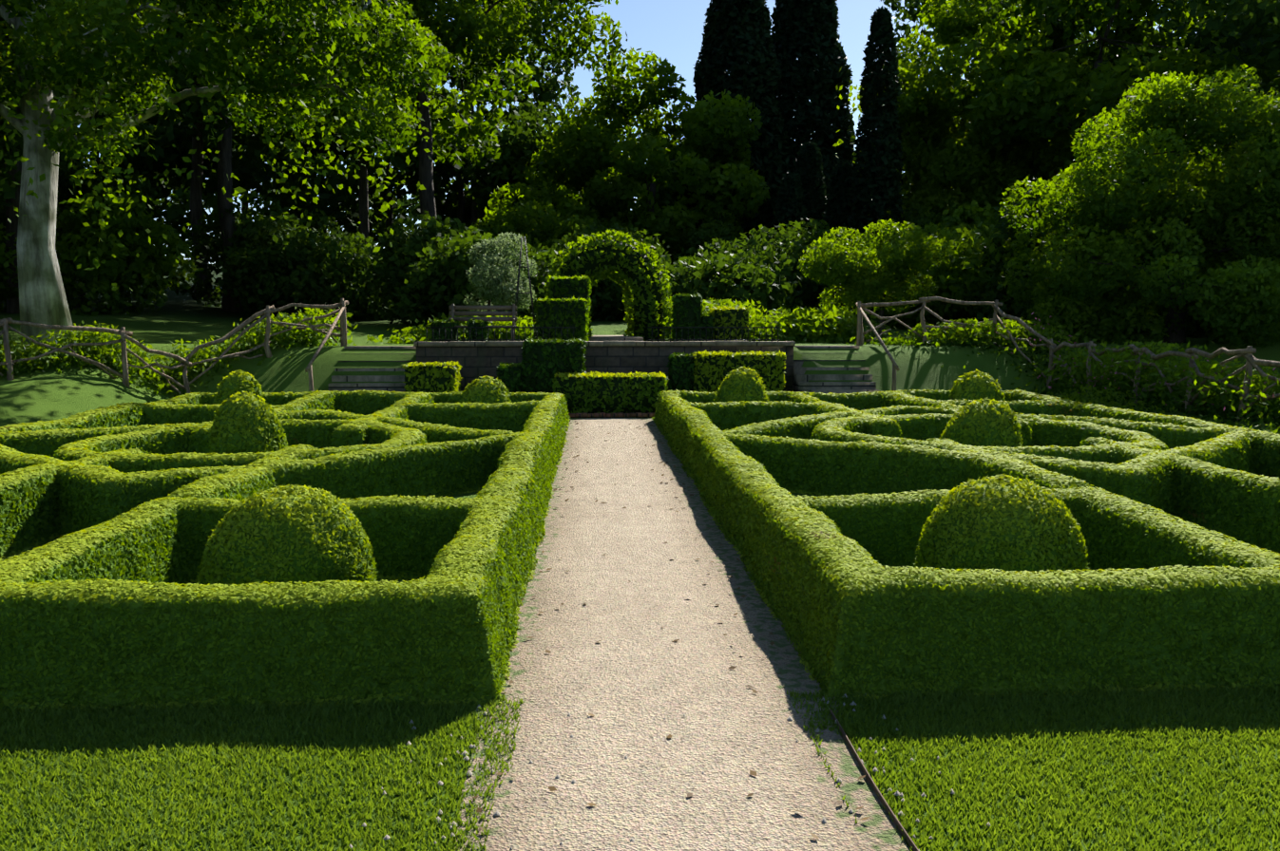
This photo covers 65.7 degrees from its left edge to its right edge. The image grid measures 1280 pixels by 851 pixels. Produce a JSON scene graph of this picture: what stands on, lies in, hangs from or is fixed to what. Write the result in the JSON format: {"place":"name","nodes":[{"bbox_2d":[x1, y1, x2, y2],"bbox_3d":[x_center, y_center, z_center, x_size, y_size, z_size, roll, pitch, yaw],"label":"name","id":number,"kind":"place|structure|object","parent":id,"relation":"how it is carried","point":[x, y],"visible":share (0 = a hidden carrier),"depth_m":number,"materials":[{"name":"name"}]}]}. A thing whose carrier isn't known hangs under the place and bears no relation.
{"place":"outdoors","nodes":[
{"label":"outdoors","id":0,"kind":"place"},
{"bbox_2d":[59,0,1196,264],"label":"sky","id":1,"kind":"structure","parent":0,"point":[672,29],"materials":[{"name":"blue"}]},
{"bbox_2d":[0,265,1279,850],"bbox_3d":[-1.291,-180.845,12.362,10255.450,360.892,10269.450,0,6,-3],"label":"ground","id":2,"kind":"structure","parent":0,"point":[51,394],"depth_m":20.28,"materials":[{"name":"green plant"}]},
{"bbox_2d":[3,95,107,251],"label":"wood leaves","id":3,"kind":"object","parent":2,"relation":"on","point":[99,126],"depth_m":81.25,"materials":[{"name":"plant"}]},
{"bbox_2d":[0,0,175,210],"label":"tree leaves","id":4,"kind":"object","parent":2,"relation":"on","point":[10,189],"visible":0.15,"depth_m":26.45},
{"bbox_2d":[0,156,199,305],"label":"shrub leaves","id":5,"kind":"object","parent":2,"relation":"on","point":[65,173],"depth_m":38.53,"materials":[{"name":"plant"}]},
{"bbox_2d":[0,186,204,316],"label":"shrub leaves","id":6,"kind":"object","parent":2,"relation":"on","point":[149,266],"depth_m":33.67,"materials":[{"name":"green plant"}]},
{"bbox_2d":[0,0,205,313],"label":"tree","id":7,"kind":"object","parent":2,"relation":"on","point":[12,304],"depth_m":32.25,"materials":[{"name":"plant"}]},
{"bbox_2d":[0,27,208,283],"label":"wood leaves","id":8,"kind":"object","parent":2,"relation":"on","point":[145,162],"depth_m":72.54,"materials":[{"name":"plant"}]},
{"bbox_2d":[58,110,191,280],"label":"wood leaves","id":9,"kind":"object","parent":2,"relation":"on","point":[162,205],"depth_m":82.88,"materials":[{"name":"plant"}]},
{"bbox_2d":[0,298,348,394],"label":"rustic fence","id":10,"kind":"object","parent":2,"relation":"on","point":[124,334],"visible":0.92,"depth_m":19.54,"materials":[{"name":"brown wood"}]},
{"bbox_2d":[305,301,346,391],"bbox_3d":[-6.472,-1.365,20.605,0.102,2.502,3.224,0,6,-3],"label":"stair handrail","id":11,"kind":"object","parent":10,"relation":"attached to","point":[309,368],"visible":0.73,"depth_m":20.59,"materials":[{"name":"brown wood"}]},
{"bbox_2d":[0,306,358,398],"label":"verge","id":12,"kind":"structure","parent":2,"relation":"on","point":[104,354],"depth_m":19.82,"materials":[{"name":"green plant"}]},
{"bbox_2d":[61,0,357,299],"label":"tree leaves","id":13,"kind":"object","parent":2,"relation":"on","point":[254,142],"depth_m":50.29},
{"bbox_2d":[134,113,290,229],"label":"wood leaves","id":14,"kind":"object","parent":2,"relation":"on","point":[171,181],"depth_m":82.28,"materials":[{"name":"plant"}]},
{"bbox_2d":[92,76,359,280],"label":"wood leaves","id":15,"kind":"object","parent":2,"relation":"on","point":[171,215],"depth_m":75.14,"materials":[{"name":"green plant"}]},
{"bbox_2d":[0,0,453,343],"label":"tree","id":16,"kind":"object","parent":2,"relation":"on","point":[310,40],"depth_m":20.71,"materials":[{"name":"green plant"}]},
{"bbox_2d":[56,0,405,312],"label":"tree leaves","id":17,"kind":"object","parent":2,"relation":"on","point":[179,78],"depth_m":39.93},
{"bbox_2d":[212,369,263,404],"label":"dome leaves","id":18,"kind":"object","parent":2,"relation":"on","point":[242,374],"depth_m":16.59,"materials":[{"name":"plant"}]},
{"bbox_2d":[207,390,288,454],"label":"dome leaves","id":19,"kind":"object","parent":2,"relation":"on","point":[272,412],"depth_m":11.13,"materials":[{"name":"plant"}]},
{"bbox_2d":[173,190,377,315],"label":"shrub leaves","id":20,"kind":"object","parent":2,"relation":"on","point":[212,245],"depth_m":41.61,"materials":[{"name":"green plant"}]},
{"bbox_2d":[0,389,570,713],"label":"knot","id":21,"kind":"object","parent":2,"relation":"on","point":[547,456],"depth_m":6.34,"materials":[{"name":"green plant"}]},
{"bbox_2d":[195,483,378,586],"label":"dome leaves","id":22,"kind":"object","parent":2,"relation":"on","point":[205,566],"depth_m":5.75,"materials":[{"name":"green plant"}]},
{"bbox_2d":[215,218,372,319],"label":"shrub leaves","id":23,"kind":"object","parent":2,"relation":"on","point":[249,307],"visible":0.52,"depth_m":37.77,"materials":[{"name":"green plant"}]},
{"bbox_2d":[231,107,420,241],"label":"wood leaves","id":24,"kind":"object","parent":2,"relation":"on","point":[262,189],"depth_m":87.26,"materials":[{"name":"plant"}]},
{"bbox_2d":[239,228,420,321],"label":"shrub leaves","id":25,"kind":"object","parent":2,"relation":"on","point":[353,263],"depth_m":37.57,"materials":[{"name":"green plant"}]},
{"bbox_2d":[328,345,416,392],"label":"steps","id":26,"kind":"structure","parent":2,"relation":"on","point":[377,387],"depth_m":20.52,"materials":[{"name":"stone"}]},
{"bbox_2d":[281,84,472,248],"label":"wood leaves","id":27,"kind":"object","parent":2,"relation":"on","point":[445,208],"depth_m":86.23,"materials":[{"name":"plant"}]},
{"bbox_2d":[260,0,539,248],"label":"tree leaves","id":28,"kind":"object","parent":2,"relation":"on","point":[446,130],"depth_m":58.30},
{"bbox_2d":[198,0,627,235],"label":"oak tree","id":29,"kind":"object","parent":2,"relation":"on","point":[462,28],"depth_m":48.43,"materials":[{"name":"green plant"}]},
{"bbox_2d":[401,361,462,393],"bbox_3d":[-4.130,-0.712,19.775,0.940,0.970,0.740,0,6,-3],"label":"hedge","id":30,"kind":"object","parent":2,"relation":"on","point":[443,380],"depth_m":19.39,"materials":[{"name":"plant"}]},
{"bbox_2d":[350,310,535,344],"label":"terrace border plants","id":31,"kind":"object","parent":2,"relation":"on","point":[421,335],"visible":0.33,"depth_m":25.62,"materials":[{"name":"green plant"}]},
{"bbox_2d":[367,210,542,325],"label":"shrub leaves","id":32,"kind":"object","parent":2,"relation":"on","point":[399,257],"visible":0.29,"depth_m":34.30,"materials":[{"name":"green plant"}]},
{"bbox_2d":[431,323,485,342],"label":"block","id":33,"kind":"structure","parent":2,"relation":"on","point":[472,332],"depth_m":22.28,"materials":[{"name":"plant"}]},
{"bbox_2d":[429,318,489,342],"bbox_3d":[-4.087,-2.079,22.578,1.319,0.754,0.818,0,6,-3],"label":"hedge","id":34,"kind":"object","parent":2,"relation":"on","point":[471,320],"visible":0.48,"depth_m":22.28,"materials":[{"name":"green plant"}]},
{"bbox_2d":[454,180,492,233],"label":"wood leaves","id":35,"kind":"object","parent":2,"relation":"on","point":[467,210],"depth_m":85.17,"materials":[{"name":"green plant"}]},
{"bbox_2d":[389,233,558,327],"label":"shrub leaves","id":36,"kind":"object","parent":2,"relation":"on","point":[441,282],"visible":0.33,"depth_m":31.40,"materials":[{"name":"green plant"}]},
{"bbox_2d":[448,304,516,341],"bbox_3d":[-3.592,-2.301,22.605,1.550,0.950,0.500,0,6,-3],"label":"bench","id":37,"kind":"object","parent":2,"relation":"on","point":[513,313],"visible":0.73,"depth_m":22.78,"materials":[{"name":"brown wood"}]},
{"bbox_2d":[458,375,511,403],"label":"dome leaves","id":38,"kind":"object","parent":2,"relation":"on","point":[469,389],"depth_m":16.79,"materials":[{"name":"plant"}]},
{"bbox_2d":[407,0,580,235],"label":"tree leaves","id":39,"kind":"object","parent":2,"relation":"on","point":[544,66],"depth_m":81.71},
{"bbox_2d":[356,0,560,238],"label":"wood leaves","id":40,"kind":"object","parent":39,"relation":"attached to","point":[398,162],"depth_m":80.96,"materials":[{"name":"plant"}]},
{"bbox_2d":[462,231,537,311],"bbox_3d":[-3.969,-3.915,28.065,2.143,3.105,2.738,0,6,-3],"label":"bush","id":41,"kind":"object","parent":2,"relation":"on","point":[501,293],"depth_m":27.63,"materials":[{"name":"plant"}]},
{"bbox_2d":[461,110,585,233],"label":"tree leaves","id":42,"kind":"object","parent":2,"relation":"on","point":[517,149],"depth_m":67.83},
{"bbox_2d":[515,236,536,339],"bbox_3d":[-2.689,-3.122,23.014,0.583,2.503,0.582,0,6,-3],"label":"iron obelisk","id":43,"kind":"object","parent":2,"relation":"on","point":[518,279],"visible":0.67,"depth_m":22.86,"materials":[{"name":"black"}]},
{"bbox_2d":[471,199,600,310],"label":"shrub leaves","id":44,"kind":"object","parent":2,"relation":"on","point":[513,224],"depth_m":47.93,"materials":[{"name":"plant"}]},
{"bbox_2d":[496,338,586,393],"bbox_3d":[-2.034,-1.007,20.469,1.910,1.643,1.022,0,6,-3],"label":"hedge","id":45,"kind":"object","parent":2,"relation":"on","point":[545,351],"visible":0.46,"depth_m":20.05,"materials":[{"name":"green plant"}]},
{"bbox_2d":[537,278,588,341],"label":"block","id":46,"kind":"structure","parent":2,"relation":"on","point":[577,310],"depth_m":22.97,"materials":[{"name":"plant"}]},
{"bbox_2d":[534,274,592,341],"bbox_3d":[-1.825,-2.731,23.779,1.390,1.820,1.933,0,6,-3],"label":"topiary hedge","id":47,"kind":"object","parent":2,"relation":"on","point":[586,328],"visible":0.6,"depth_m":22.98,"materials":[{"name":"green plant"}]},
{"bbox_2d":[415,345,793,391],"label":"retaining wall","id":48,"kind":"structure","parent":2,"relation":"on","point":[475,362],"depth_m":21.16,"materials":[{"name":"stone"}]},
{"bbox_2d":[413,341,795,346],"bbox_3d":[-0.736,-1.766,21.358,8.098,0.102,0.550,0,6,-3],"label":"wall coping","id":49,"kind":"object","parent":48,"relation":"on","point":[590,343],"depth_m":21.11,"materials":[{"name":"stone"}]},
{"bbox_2d":[426,326,780,342],"bbox_3d":[-0.754,-1.954,21.320,7.600,0.325,0.025,0,6,-3],"label":"iron railing","id":50,"kind":"object","parent":49,"relation":"on","point":[573,328],"visible":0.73,"depth_m":21.27,"materials":[{"name":"black"}]},
{"bbox_2d":[537,219,674,321],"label":"shrub leaves","id":51,"kind":"object","parent":2,"relation":"on","point":[605,290],"depth_m":38.03,"materials":[{"name":"plant"}]},
{"bbox_2d":[543,229,672,341],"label":"hedge arch","id":52,"kind":"structure","parent":2,"relation":"on","point":[610,274],"depth_m":26.29,"materials":[{"name":"green plant"}]},
{"bbox_2d":[552,371,668,416],"bbox_3d":[-0.594,-0.602,19.818,2.338,0.978,0.911,0,6,-3],"label":"hedge","id":53,"kind":"object","parent":2,"relation":"on","point":[611,375],"depth_m":19.47,"materials":[{"name":"plant"}]},
{"bbox_2d":[568,412,654,418],"bbox_3d":[-0.548,-0.198,19.099,2.290,0.087,0.220,0,6,-3],"label":"brick edging","id":54,"kind":"object","parent":2,"relation":"on","point":[617,415],"visible":0.73,"depth_m":19.01,"materials":[{"name":"brick"}]},
{"bbox_2d":[588,335,643,342],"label":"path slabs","id":55,"kind":"structure","parent":2,"relation":"on","point":[614,338],"depth_m":23.85,"materials":[{"name":"stone"}]},
{"bbox_2d":[487,47,770,267],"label":"tree","id":56,"kind":"object","parent":2,"relation":"on","point":[604,169],"depth_m":56.10,"materials":[{"name":"green plant"}]},
{"bbox_2d":[349,693,990,850],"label":"loose stones","id":57,"kind":"object","parent":2,"relation":"on","point":[573,781],"visible":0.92,"depth_m":3.94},
{"bbox_2d":[666,351,696,391],"bbox_3d":[0.877,-0.892,20.773,0.670,1.317,0.731,0,6,-3],"label":"hedge","id":58,"kind":"object","parent":2,"relation":"on","point":[671,359],"visible":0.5,"depth_m":20.49,"materials":[{"name":"green plant"}]},
{"bbox_2d":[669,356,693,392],"bbox_3d":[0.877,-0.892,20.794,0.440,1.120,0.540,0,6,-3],"label":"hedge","id":59,"kind":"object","parent":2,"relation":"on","point":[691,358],"depth_m":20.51,"materials":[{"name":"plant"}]},
{"bbox_2d":[454,418,910,850],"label":"gravel path","id":60,"kind":"structure","parent":2,"relation":"on","point":[636,670],"depth_m":4.76,"materials":[{"name":"beige gravel"}]},
{"bbox_2d":[472,421,870,840],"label":"fallen leaves","id":61,"kind":"object","parent":60,"relation":"on","point":[553,789],"visible":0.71,"depth_m":5.43,"materials":[{"name":"brown plant"}]},
{"bbox_2d":[670,292,715,341],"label":"column leaves","id":62,"kind":"object","parent":2,"relation":"on","point":[676,301],"visible":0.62,"depth_m":22.91,"materials":[{"name":"green plant"}]},
{"bbox_2d":[675,296,710,341],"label":"column","id":63,"kind":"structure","parent":2,"relation":"on","point":[691,314],"depth_m":22.89,"materials":[{"name":"plant"}]},
{"bbox_2d":[632,245,802,326],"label":"shrub leaves","id":64,"kind":"object","parent":2,"relation":"on","point":[743,278],"depth_m":30.56,"materials":[{"name":"green plant"}]},
{"bbox_2d":[713,309,748,341],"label":"block","id":65,"kind":"structure","parent":2,"relation":"on","point":[738,317],"depth_m":23.14,"materials":[{"name":"plant"}]},
{"bbox_2d":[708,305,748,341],"bbox_3d":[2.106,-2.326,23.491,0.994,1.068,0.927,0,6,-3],"label":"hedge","id":66,"kind":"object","parent":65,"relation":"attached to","point":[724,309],"visible":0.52,"depth_m":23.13,"materials":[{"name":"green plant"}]},
{"bbox_2d":[668,0,795,265],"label":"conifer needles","id":67,"kind":"object","parent":2,"relation":"on","point":[755,65],"visible":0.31,"depth_m":62.41,"materials":[{"name":"green plant"}]},
{"bbox_2d":[721,0,743,239],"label":"conifer","id":68,"kind":"object","parent":2,"relation":"on","point":[739,77],"depth_m":64.02,"materials":[{"name":"green plant"}]},
{"bbox_2d":[672,220,793,265],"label":"shrub leaves","id":69,"kind":"object","parent":2,"relation":"on","point":[699,236],"visible":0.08,"depth_m":51.08,"materials":[{"name":"plant"}]},
{"bbox_2d":[692,349,786,392],"bbox_3d":[2.056,-0.902,20.747,1.790,1.150,0.740,0,6,-3],"label":"gold hedge","id":70,"kind":"object","parent":2,"relation":"on","point":[705,385],"visible":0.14,"depth_m":20.34,"materials":[{"name":"plant"}]},
{"bbox_2d":[713,365,769,402],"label":"dome leaves","id":71,"kind":"object","parent":2,"relation":"on","point":[744,376],"depth_m":16.91,"materials":[{"name":"plant"}]},
{"bbox_2d":[673,223,818,310],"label":"shrub leaves","id":72,"kind":"object","parent":2,"relation":"on","point":[753,242],"visible":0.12,"depth_m":36.73,"materials":[{"name":"plant"}]},
{"bbox_2d":[618,297,896,343],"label":"terrace border plants","id":73,"kind":"object","parent":2,"relation":"on","point":[813,325],"visible":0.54,"depth_m":25.58,"materials":[{"name":"green plant"}]},
{"bbox_2d":[772,171,813,308],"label":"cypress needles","id":74,"kind":"object","parent":2,"relation":"on","point":[791,199],"visible":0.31,"depth_m":49.98,"materials":[{"name":"green plant"}]},
{"bbox_2d":[744,0,872,237],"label":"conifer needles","id":75,"kind":"object","parent":2,"relation":"on","point":[793,27],"visible":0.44,"depth_m":64.31,"materials":[{"name":"green plant"}]},
{"bbox_2d":[785,12,831,184],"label":"conifer","id":76,"kind":"object","parent":2,"relation":"on","point":[803,128],"visible":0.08,"depth_m":66.42,"materials":[{"name":"green plant"}]},
{"bbox_2d":[792,141,827,307],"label":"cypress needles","id":77,"kind":"object","parent":2,"relation":"on","point":[811,166],"visible":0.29,"depth_m":50.79,"materials":[{"name":"green plant"}]},
{"bbox_2d":[771,217,873,314],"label":"shrub leaves","id":78,"kind":"object","parent":2,"relation":"on","point":[811,236],"depth_m":41.17,"materials":[{"name":"plant"}]},
{"bbox_2d":[811,160,858,308],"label":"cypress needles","id":79,"kind":"object","parent":2,"relation":"on","point":[843,171],"visible":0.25,"depth_m":49.02,"materials":[{"name":"green plant"}]},
{"bbox_2d":[792,345,878,394],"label":"steps","id":80,"kind":"structure","parent":2,"relation":"on","point":[801,382],"depth_m":20.96,"materials":[{"name":"stone"}]},
{"bbox_2d":[829,709,918,850],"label":"path edging","id":81,"kind":"object","parent":2,"relation":"on","point":[896,822],"visible":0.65,"depth_m":3.81,"materials":[{"name":"metal"}]},
{"bbox_2d":[797,218,951,336],"bbox_3d":[6.722,-4.185,28.830,4.419,3.464,3.918,0,6,-3],"label":"small tree","id":82,"kind":"object","parent":2,"relation":"on","point":[895,258],"depth_m":28.19,"materials":[{"name":"green plant"}]},
{"bbox_2d":[846,5,905,312],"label":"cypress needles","id":83,"kind":"object","parent":2,"relation":"on","point":[882,35],"visible":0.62,"depth_m":45.73,"materials":[{"name":"green plant"}]},
{"bbox_2d":[855,45,897,234],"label":"cypress","id":84,"kind":"object","parent":2,"relation":"on","point":[878,150],"visible":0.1,"depth_m":46.39,"materials":[{"name":"green plant"}]},
{"bbox_2d":[855,301,899,391],"bbox_3d":[5.016,-1.420,21.132,0.102,2.502,3.224,0,6,-3],"label":"wooden railing","id":85,"kind":"object","parent":2,"relation":"on","point":[895,367],"visible":0.75,"depth_m":21.24,"materials":[{"name":"brown wood"}]},
{"bbox_2d":[887,166,908,216],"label":"tree leaves","id":86,"kind":"object","parent":2,"relation":"on","point":[903,189],"depth_m":93.78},
{"bbox_2d":[887,205,954,234],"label":"shrub leaves","id":87,"kind":"object","parent":2,"relation":"on","point":[922,221],"visible":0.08,"depth_m":48.10,"materials":[{"name":"plant"}]},
{"bbox_2d":[863,221,1037,331],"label":"shrub leaves","id":88,"kind":"object","parent":2,"relation":"on","point":[958,276],"depth_m":31.43,"materials":[{"name":"green plant"}]},
{"bbox_2d":[902,200,1017,277],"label":"shrub leaves","id":89,"kind":"object","parent":2,"relation":"on","point":[930,228],"depth_m":38.98,"materials":[{"name":"plant"}]},
{"bbox_2d":[832,0,1093,229],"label":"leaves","id":90,"kind":"object","parent":2,"relation":"on","point":[982,172],"depth_m":48.28,"materials":[{"name":"green plant"}]},
{"bbox_2d":[653,389,1279,700],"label":"knot","id":91,"kind":"object","parent":2,"relation":"on","point":[701,465],"depth_m":6.66,"materials":[{"name":"green plant"}]},
{"bbox_2d":[948,368,1005,401],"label":"dome leaves","id":92,"kind":"object","parent":2,"relation":"on","point":[960,391],"depth_m":17.11,"materials":[{"name":"plant"}]},
{"bbox_2d":[938,397,1023,448],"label":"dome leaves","id":93,"kind":"object","parent":2,"relation":"on","point":[950,425],"depth_m":11.50,"materials":[{"name":"plant"}]},
{"bbox_2d":[892,0,1094,134],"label":"tree leaves","id":94,"kind":"object","parent":2,"relation":"on","point":[913,17],"visible":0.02,"depth_m":72.86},
{"bbox_2d":[880,0,1112,157],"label":"tree leaves","id":95,"kind":"object","parent":2,"relation":"on","point":[895,6],"depth_m":88.03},
{"bbox_2d":[913,473,1089,573],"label":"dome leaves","id":96,"kind":"object","parent":2,"relation":"on","point":[931,530],"depth_m":5.99,"materials":[{"name":"green plant"}]},
{"bbox_2d":[835,312,1279,431],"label":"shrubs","id":97,"kind":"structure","parent":2,"relation":"on","point":[1229,399],"depth_m":18.10,"materials":[{"name":"green plant"}]},
{"bbox_2d":[859,296,1279,420],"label":"rustic fence","id":98,"kind":"object","parent":2,"relation":"on","point":[1249,356],"visible":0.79,"depth_m":18.98,"materials":[{"name":"brown wood"}]},
{"bbox_2d":[964,185,1219,334],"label":"shrub leaves","id":99,"kind":"object","parent":2,"relation":"on","point":[1006,233],"depth_m":30.17,"materials":[{"name":"plant"}]},
{"bbox_2d":[931,0,1279,192],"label":"tree leaves","id":100,"kind":"object","parent":2,"relation":"on","point":[1058,79],"depth_m":43.38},
{"bbox_2d":[969,0,1279,161],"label":"tree leaves","id":101,"kind":"object","parent":2,"relation":"on","point":[1106,50],"depth_m":47.95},
{"bbox_2d":[997,63,1279,348],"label":"round tree","id":102,"kind":"object","parent":2,"relation":"on","point":[1246,296],"depth_m":22.48,"materials":[{"name":"green plant"}]},
{"bbox_2d":[1046,382,1279,434],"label":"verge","id":103,"kind":"structure","parent":2,"relation":"on","point":[1094,400],"depth_m":17.47,"materials":[{"name":"green plant"}]},
{"bbox_2d":[1098,152,1277,338],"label":"shrub leaves","id":104,"kind":"object","parent":2,"relation":"on","point":[1193,329],"depth_m":27.96,"materials":[{"name":"plant"}]},
{"bbox_2d":[1140,0,1279,127],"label":"tree leaves","id":105,"kind":"object","parent":2,"relation":"on","point":[1171,29],"depth_m":56.41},
{"bbox_2d":[1168,0,1261,153],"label":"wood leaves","id":106,"kind":"object","parent":2,"relation":"on","point":[1186,22],"depth_m":78.13,"materials":[{"name":"green plant"}]},
{"bbox_2d":[1153,0,1279,111],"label":"tree leaves","id":107,"kind":"object","parent":2,"relation":"on","point":[1251,15],"visible":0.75,"depth_m":35.02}
]}

